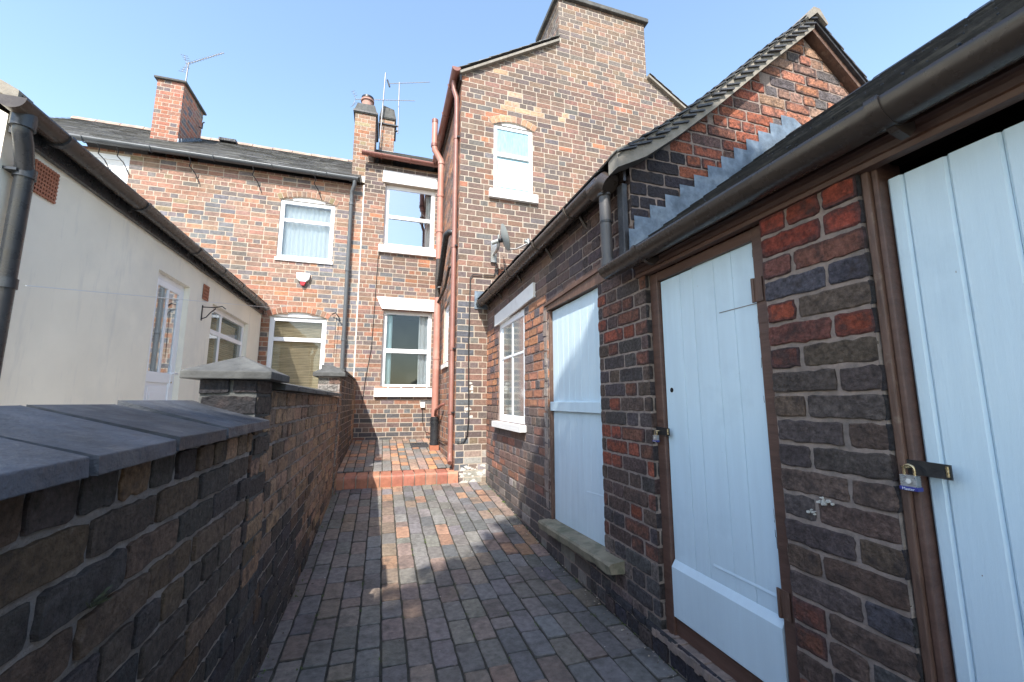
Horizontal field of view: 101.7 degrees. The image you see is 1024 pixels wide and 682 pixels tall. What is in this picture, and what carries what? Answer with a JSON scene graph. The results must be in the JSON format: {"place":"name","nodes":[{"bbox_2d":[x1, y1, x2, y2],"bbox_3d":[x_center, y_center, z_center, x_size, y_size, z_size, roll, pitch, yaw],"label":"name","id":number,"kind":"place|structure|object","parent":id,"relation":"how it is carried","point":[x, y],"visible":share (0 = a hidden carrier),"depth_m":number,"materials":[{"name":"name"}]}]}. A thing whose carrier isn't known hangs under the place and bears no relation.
{"place":"outdoors","nodes":[
{"label":"outdoors","id":0,"kind":"place"},
{"bbox_2d":[337,438,450,472],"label":"patio","id":1,"kind":"structure","parent":0,"point":[379,455],"depth_m":6.07,"materials":[{"name":"brick"}]},
{"bbox_2d":[410,442,428,447],"bbox_3d":[-1.546,1.734,6.956,0.285,0.059,0.210,3,-9,-17],"label":"drain grate","id":2,"kind":"object","parent":1,"relation":"on","point":[421,444],"visible":1,"depth_m":6.88,"materials":[{"name":"metal"}]},
{"bbox_2d":[255,481,687,681],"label":"path","id":3,"kind":"structure","parent":0,"point":[368,543],"depth_m":2.48,"materials":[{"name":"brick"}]},
{"bbox_2d":[336,468,457,490],"bbox_3d":[-1.434,1.730,5.198,1.489,0.190,0.251,3,-9,-17],"label":"brick step","id":4,"kind":"object","parent":3,"relation":"on","point":[371,480],"visible":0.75,"depth_m":5.11,"materials":[{"name":"red brick"}]},
{"bbox_2d":[257,484,673,681],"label":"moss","id":5,"kind":"object","parent":3,"relation":"on","point":[479,561],"visible":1,"depth_m":2.70,"materials":[{"name":"green plant"}]},
{"bbox_2d":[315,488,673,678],"bbox_3d":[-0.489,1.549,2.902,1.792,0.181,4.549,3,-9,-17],"label":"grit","id":6,"kind":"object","parent":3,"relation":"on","point":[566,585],"visible":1,"depth_m":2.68,"materials":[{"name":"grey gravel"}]},
{"bbox_2d":[350,0,687,482],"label":"brick house","id":7,"kind":"structure","parent":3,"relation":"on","point":[528,140],"depth_m":6.82,"materials":[{"name":"brick"}]},
{"bbox_2d":[361,252,379,407],"bbox_3d":[-2.607,-0.303,7.748,0.218,3.051,0.010,3,-9,-17],"label":"cable","id":8,"kind":"object","parent":7,"relation":"attached to","point":[372,329],"visible":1,"depth_m":7.74,"materials":[{"name":"black plastic"}]},
{"bbox_2d":[351,73,414,149],"bbox_3d":[-2.986,-5.261,9.660,1.408,2.111,0.126,3,-9,-17],"label":"tv aerial","id":9,"kind":"object","parent":7,"relation":"attached to","point":[382,107],"visible":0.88,"depth_m":9.65,"materials":[{"name":"metal"}]},
{"bbox_2d":[380,310,431,387],"bbox_3d":[-2.142,0.224,8.387,0.905,1.470,0.912,3,-9,-17],"label":"window","id":10,"kind":"structure","parent":7,"relation":"in","point":[406,337],"depth_m":8.21,"materials":[{"name":"white plastic"}]},
{"bbox_2d":[387,79,427,133],"bbox_3d":[-2.495,-5.638,9.973,1.008,1.545,0.102,3,-9,-17],"label":"tv aerial","id":11,"kind":"object","parent":7,"relation":"attached to","point":[397,125],"visible":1,"depth_m":9.90,"materials":[{"name":"metal"}]},
{"bbox_2d":[383,185,434,248],"bbox_3d":[-2.174,-2.386,8.753,0.970,1.280,0.912,3,-9,-17],"label":"window","id":12,"kind":"structure","parent":7,"relation":"in","point":[409,213],"depth_m":8.97,"materials":[{"name":"white plastic"}]},
{"bbox_2d":[422,408,455,441],"bbox_3d":[-1.143,1.321,6.621,0.138,0.527,2.576,3,-9,-21],"label":"cable","id":13,"kind":"object","parent":7,"relation":"attached to","point":[424,427],"visible":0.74,"depth_m":7.76,"materials":[{"name":"black plastic"}]},
{"bbox_2d":[445,305,448,361],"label":"window","id":14,"kind":"structure","parent":7,"relation":"in","point":[447,309],"depth_m":6.77,"materials":[{"name":"white plastic"}]},
{"bbox_2d":[457,254,496,441],"bbox_3d":[-0.465,0.003,5.644,0.517,2.657,0.025,3,-9,-17],"label":"cable","id":15,"kind":"object","parent":7,"relation":"attached to","point":[468,345],"visible":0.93,"depth_m":5.60,"materials":[{"name":"black plastic"}]},
{"bbox_2d":[490,224,529,262],"bbox_3d":[-0.087,-1.351,5.650,0.602,0.426,0.363,-4,-9,25],"label":"satellite dish","id":16,"kind":"object","parent":7,"relation":"attached to","point":[495,244],"visible":0.98,"depth_m":5.61,"materials":[{"name":"metal"}]},
{"bbox_2d":[493,123,531,193],"bbox_3d":[0.012,-2.729,6.249,0.610,1.125,0.064,3,-9,-17],"label":"window","id":17,"kind":"structure","parent":7,"relation":"in","point":[512,147],"depth_m":6.24,"materials":[{"name":"white plastic"}]},
{"bbox_2d":[0,0,989,159],"label":"sky","id":18,"kind":"structure","parent":0,"point":[287,72],"materials":[{"name":"blue"}]},
{"label":"ground","id":19,"kind":"structure","parent":0,"visible":0},
{"bbox_2d":[0,356,355,681],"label":"garden wall","id":20,"kind":"structure","parent":19,"relation":"on","point":[188,529],"depth_m":1.03,"materials":[{"name":"brick"}]},
{"bbox_2d":[86,584,113,608],"bbox_3d":[-0.734,0.458,0.747,0.026,0.034,0.070,3,-9,-17],"label":"wall weed","id":21,"kind":"object","parent":20,"relation":"attached to","point":[101,598],"depth_m":0.75,"materials":[{"name":"green plant"}]},
{"bbox_2d":[476,7,868,628],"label":"brick outbuilding","id":22,"kind":"structure","parent":19,"relation":"on","point":[570,480],"depth_m":2.87,"materials":[{"name":"brick"}]},
{"bbox_2d":[500,308,524,424],"bbox_3d":[0.019,0.304,4.632,0.050,1.180,0.970,3,-9,-17],"label":"window","id":23,"kind":"structure","parent":22,"relation":"in","point":[512,331],"depth_m":4.61,"materials":[{"name":"white plastic"}]},
{"bbox_2d":[550,288,604,545],"bbox_3d":[0.474,0.533,3.096,0.058,1.710,0.850,3,-9,-17],"label":"door","id":24,"kind":"structure","parent":22,"relation":"in","point":[576,406],"depth_m":3.04,"materials":[{"name":"white wood"}]},
{"bbox_2d":[598,0,1023,681],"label":"shed row","id":25,"kind":"object","parent":19,"relation":"on","point":[834,340],"visible":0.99,"depth_m":1.25,"materials":[{"name":"brick"}]},
{"bbox_2d":[652,430,659,441],"bbox_3d":[0.734,0.484,2.129,0.020,0.060,0.036,3,-9,-17],"label":"padlock","id":26,"kind":"object","parent":25,"relation":"hanging from","point":[656,438],"visible":1,"depth_m":2.12,"materials":[{"name":"metal"}]},
{"bbox_2d":[661,242,792,681],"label":"door","id":27,"kind":"structure","parent":25,"relation":"in","point":[726,580],"depth_m":1.76,"materials":[{"name":"wood"}]},
{"bbox_2d":[899,463,923,491],"bbox_3d":[1.053,0.360,1.105,0.024,0.070,0.042,3,-9,-17],"label":"padlock","id":28,"kind":"object","parent":25,"relation":"hanging from","point":[908,482],"visible":1,"depth_m":1.10,"materials":[{"name":"metal"}]},
{"bbox_2d":[888,121,1023,681],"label":"door","id":29,"kind":"structure","parent":25,"relation":"in","point":[958,216],"depth_m":1.03,"materials":[{"name":"white wood"}]},
{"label":"neighbouring yard","id":30,"kind":"structure","parent":0,"visible":0},
{"bbox_2d":[0,79,269,405],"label":"rendered extension","id":31,"kind":"object","parent":30,"relation":"on","point":[75,214],"visible":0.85,"depth_m":3.02,"materials":[{"name":"painted render"},{"name":"white upvc"},{"name":"black plastic"}]},
{"bbox_2d":[25,285,272,307],"bbox_3d":[-3.440,-0.445,4.800,0.006,0.976,5.052,2,-9,-16],"label":"washing line","id":32,"kind":"object","parent":31,"relation":"attached to","point":[128,294],"visible":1,"depth_m":3.15,"materials":[{"name":"white plastic"}]},
{"bbox_2d":[143,278,181,399],"bbox_3d":[-3.550,0.406,4.051,0.323,1.991,0.552,3,-9,-17],"label":"door","id":33,"kind":"structure","parent":31,"relation":"in","point":[160,365],"depth_m":4.14,"materials":[{"name":"white plastic"}]},
{"bbox_2d":[201,305,225,320],"bbox_3d":[-3.507,-0.326,4.905,0.242,0.185,0.020,3,-9,-17],"label":"hanging bracket","id":34,"kind":"object","parent":31,"relation":"attached to","point":[210,312],"visible":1,"depth_m":4.88,"materials":[{"name":"black metal"}]},
{"bbox_2d":[207,308,243,363],"bbox_3d":[-4.416,0.142,5.647,0.900,1.070,1.470,3,-9,-17],"label":"window","id":35,"kind":"structure","parent":31,"relation":"in","point":[226,332],"depth_m":5.97,"materials":[{"name":"white plastic"}]},
{"bbox_2d":[51,75,362,388],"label":"terraced house","id":36,"kind":"structure","parent":30,"relation":"on","point":[277,233],"depth_m":7.54,"materials":[{"name":"brick"}]},
{"bbox_2d":[97,143,108,167],"bbox_3d":[-6.674,-2.981,6.803,0.065,0.386,0.222,-3,-9,18],"label":"wire hook","id":37,"kind":"object","parent":36,"relation":"attached to","point":[101,156],"visible":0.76,"depth_m":6.81,"materials":[{"name":"black metal"}]},
{"bbox_2d":[89,151,129,183],"bbox_3d":[-6.921,-2.431,6.795,1.050,1.390,0.050,3,-9,-17],"label":"window","id":38,"kind":"structure","parent":36,"relation":"in","point":[114,163],"depth_m":6.95,"materials":[{"name":"white plastic"}]},
{"bbox_2d":[116,146,128,174],"bbox_3d":[-6.435,-2.970,6.876,0.065,0.386,0.222,-3,-9,18],"label":"wire hook","id":39,"kind":"object","parent":36,"relation":"attached to","point":[121,160],"visible":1,"depth_m":6.89,"materials":[{"name":"black metal"}]},
{"bbox_2d":[189,157,199,183],"bbox_3d":[-5.480,-2.928,7.169,0.065,0.386,0.222,-3,-9,18],"label":"wire hook","id":40,"kind":"object","parent":36,"relation":"attached to","point":[193,170],"visible":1,"depth_m":7.18,"materials":[{"name":"black metal"}]},
{"bbox_2d":[181,52,223,80],"bbox_3d":[-6.630,-5.748,8.908,0.733,1.160,0.168,3,-9,-17],"label":"tv aerial","id":41,"kind":"object","parent":36,"relation":"attached to","point":[192,62],"visible":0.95,"depth_m":8.86,"materials":[{"name":"metal"}]},
{"bbox_2d":[266,313,326,388],"bbox_3d":[-3.941,0.266,7.803,0.920,1.440,0.900,3,-9,-17],"label":"window","id":42,"kind":"structure","parent":36,"relation":"in","point":[296,346],"depth_m":7.47,"materials":[{"name":"white plastic"}]},
{"bbox_2d":[296,272,310,285],"bbox_3d":[-3.758,-1.108,7.506,0.220,0.225,0.072,3,-9,-17],"label":"alarm box","id":43,"kind":"object","parent":36,"relation":"attached to","point":[303,278],"visible":1,"depth_m":7.48,"materials":[{"name":"white plastic"}]},
{"bbox_2d":[277,198,334,261],"bbox_3d":[-3.919,-2.006,8.127,0.920,1.210,0.900,3,-9,-17],"label":"window","id":44,"kind":"structure","parent":36,"relation":"in","point":[306,230],"depth_m":7.77,"materials":[{"name":"white plastic"}]},
{"bbox_2d":[332,312,340,356],"bbox_3d":[-3.186,-0.115,7.505,0.157,0.809,0.071,1,-8,-9],"label":"wall hook","id":45,"kind":"object","parent":36,"relation":"attached to","point":[335,330],"depth_m":7.53,"materials":[{"name":"black metal"}]}
]}

